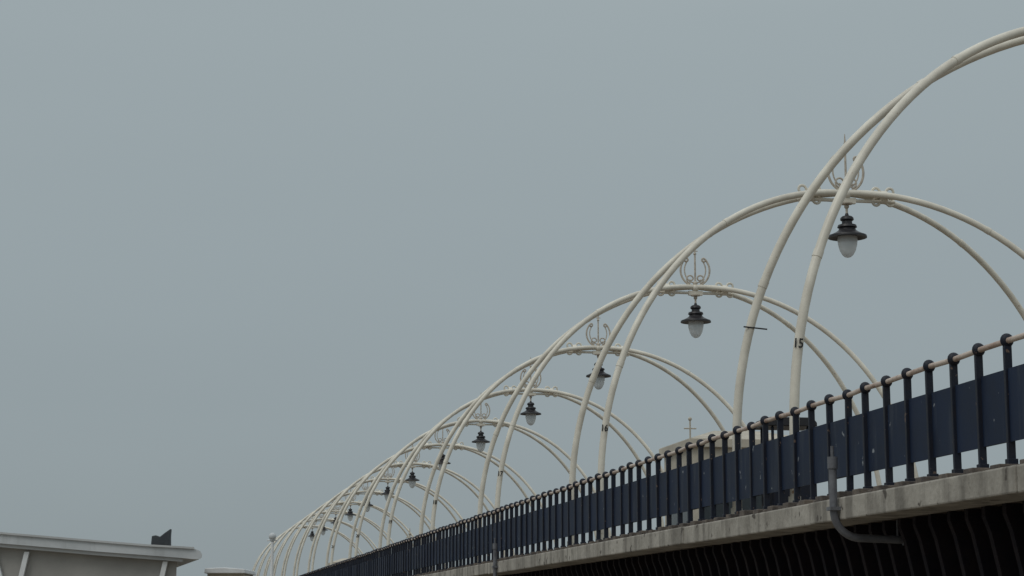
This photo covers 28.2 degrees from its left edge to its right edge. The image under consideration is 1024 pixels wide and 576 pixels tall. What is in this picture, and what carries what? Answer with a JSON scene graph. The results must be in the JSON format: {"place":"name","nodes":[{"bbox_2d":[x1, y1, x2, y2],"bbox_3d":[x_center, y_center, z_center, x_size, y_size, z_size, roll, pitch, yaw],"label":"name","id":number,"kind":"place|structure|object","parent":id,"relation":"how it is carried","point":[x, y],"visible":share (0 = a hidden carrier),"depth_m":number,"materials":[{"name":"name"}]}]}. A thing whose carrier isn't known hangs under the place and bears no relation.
{"place":"outdoors","nodes":[
{"label":"outdoors","id":0,"kind":"place"},
{"bbox_2d":[0,532,201,575],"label":"beach pavilion","id":1,"kind":"structure","parent":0,"point":[29,555],"depth_m":59.22,"materials":[{"name":"white paint"}]},
{"bbox_2d":[151,529,171,545],"bbox_3d":[-10.235,7.337,59.526,0.659,0.596,0.650,0,-9,0],"label":"roof sculpture","id":2,"kind":"object","parent":1,"relation":"on","point":[164,538],"visible":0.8,"depth_m":59.40,"materials":[{"name":"metal"}]},
{"bbox_2d":[0,0,1023,575],"label":"sky","id":3,"kind":"structure","parent":0,"point":[253,253],"materials":[{"name":"grey"}]},
{"bbox_2d":[756,417,816,506],"bbox_3d":[3.744,2.497,27.923,0.720,1.400,0.660,2,-10,-10],"label":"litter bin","id":4,"kind":"object","parent":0,"point":[804,490],"visible":0.2,"depth_m":27.68,"materials":[{"name":"paint"}]},
{"label":"beach","id":5,"kind":"structure","parent":0,"visible":0},
{"bbox_2d":[204,567,255,575],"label":"beach hut","id":6,"kind":"object","parent":5,"relation":"on","point":[224,571],"visible":1,"depth_m":60.66,"materials":[{"name":"white paint"}]},
{"bbox_2d":[267,533,277,575],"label":"lamp post","id":7,"kind":"object","parent":5,"relation":"on","point":[272,537],"visible":1,"depth_m":95.51,"materials":[{"name":"white metal"}]},
{"bbox_2d":[422,464,1023,575],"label":"pier","id":8,"kind":"structure","parent":5,"relation":"on","point":[970,524],"depth_m":23.52,"materials":[{"name":"concrete"}]},
{"bbox_2d":[252,518,362,570],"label":"lighting arch","id":9,"kind":"structure","parent":8,"relation":"on","point":[311,535],"depth_m":174.83,"materials":[{"name":"beige paint"}]},
{"bbox_2d":[256,510,376,575],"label":"lighting arch","id":10,"kind":"structure","parent":8,"relation":"on","point":[363,535],"depth_m":163.58,"materials":[{"name":"beige paint"}]},
{"bbox_2d":[263,501,393,575],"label":"lighting arch","id":11,"kind":"structure","parent":8,"relation":"on","point":[336,510],"depth_m":152.32,"materials":[{"name":"beige paint"}]},
{"bbox_2d":[328,558,347,564],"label":"pier kiosk","id":12,"kind":"object","parent":8,"relation":"on","point":[339,560],"visible":0.03,"depth_m":139.46,"materials":[{"name":"white"}]},
{"bbox_2d":[273,489,413,575],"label":"lighting arch","id":13,"kind":"structure","parent":8,"relation":"on","point":[349,514],"depth_m":141.12,"materials":[{"name":"beige paint"}]},
{"bbox_2d":[281,479,435,575],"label":"lighting arch","id":14,"kind":"structure","parent":8,"relation":"on","point":[376,493],"depth_m":129.88,"materials":[{"name":"beige paint"}]},
{"bbox_2d":[293,467,470,575],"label":"lighting arch","id":15,"kind":"structure","parent":8,"relation":"on","point":[319,512],"depth_m":118.63,"materials":[{"name":"beige paint"}]},
{"bbox_2d":[307,445,514,572],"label":"lighting arch","id":16,"kind":"structure","parent":8,"relation":"on","point":[412,479],"depth_m":107.42,"materials":[{"name":"beige paint"}]},
{"bbox_2d":[325,429,554,565],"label":"lighting arch","id":17,"kind":"structure","parent":8,"relation":"on","point":[372,471],"depth_m":96.20,"materials":[{"name":"beige paint"}]},
{"bbox_2d":[348,403,610,558],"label":"lighting arch","id":18,"kind":"structure","parent":8,"relation":"on","point":[480,441],"depth_m":84.99,"materials":[{"name":"beige paint"}]},
{"bbox_2d":[492,538,497,575],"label":"drain pipe","id":19,"kind":"object","parent":8,"relation":"attached to","point":[495,548],"visible":0.94,"depth_m":44.60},
{"bbox_2d":[378,357,664,547],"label":"lighting arch","id":20,"kind":"structure","parent":8,"relation":"on","point":[530,413],"depth_m":73.76,"materials":[{"name":"beige paint"}]},
{"bbox_2d":[419,316,748,541],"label":"lighting arch","id":21,"kind":"structure","parent":8,"relation":"on","point":[468,413],"depth_m":62.55,"materials":[{"name":"beige paint"}]},
{"bbox_2d":[299,333,1023,575],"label":"pier railing","id":22,"kind":"object","parent":8,"relation":"on","point":[981,413],"visible":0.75,"depth_m":25.79,"materials":[{"name":"blue metal"}]},
{"bbox_2d":[477,250,918,562],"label":"lighting arch","id":23,"kind":"structure","parent":8,"relation":"on","point":[695,320],"depth_m":51.34,"materials":[{"name":"beige paint"}]},
{"bbox_2d":[659,417,787,524],"bbox_3d":[5.835,5.443,53.098,3.580,3.810,3.270,2,-10,-10],"label":"pier kiosk","id":24,"kind":"object","parent":8,"relation":"on","point":[718,452],"visible":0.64,"depth_m":51.67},
{"bbox_2d":[672,495,761,524],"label":"windows","id":25,"kind":"structure","parent":24,"relation":"in","point":[745,502],"depth_m":51.56,"materials":[{"name":"glass"}]},
{"bbox_2d":[567,134,1023,544],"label":"lighting arch","id":26,"kind":"structure","parent":8,"relation":"on","point":[847,235],"depth_m":40.12,"materials":[{"name":"beige paint"}]},
{"bbox_2d":[826,446,903,545],"bbox_3d":[3.968,2.298,22.542,0.991,1.090,0.140,2,-10,-10],"label":"drain pipe","id":27,"kind":"object","parent":8,"relation":"attached to","point":[834,508],"visible":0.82,"depth_m":22.44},
{"bbox_2d":[731,27,1023,513],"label":"lighting arch","id":28,"kind":"structure","parent":8,"relation":"on","point":[892,110],"depth_m":28.19,"materials":[{"name":"beige paint"}]}
]}

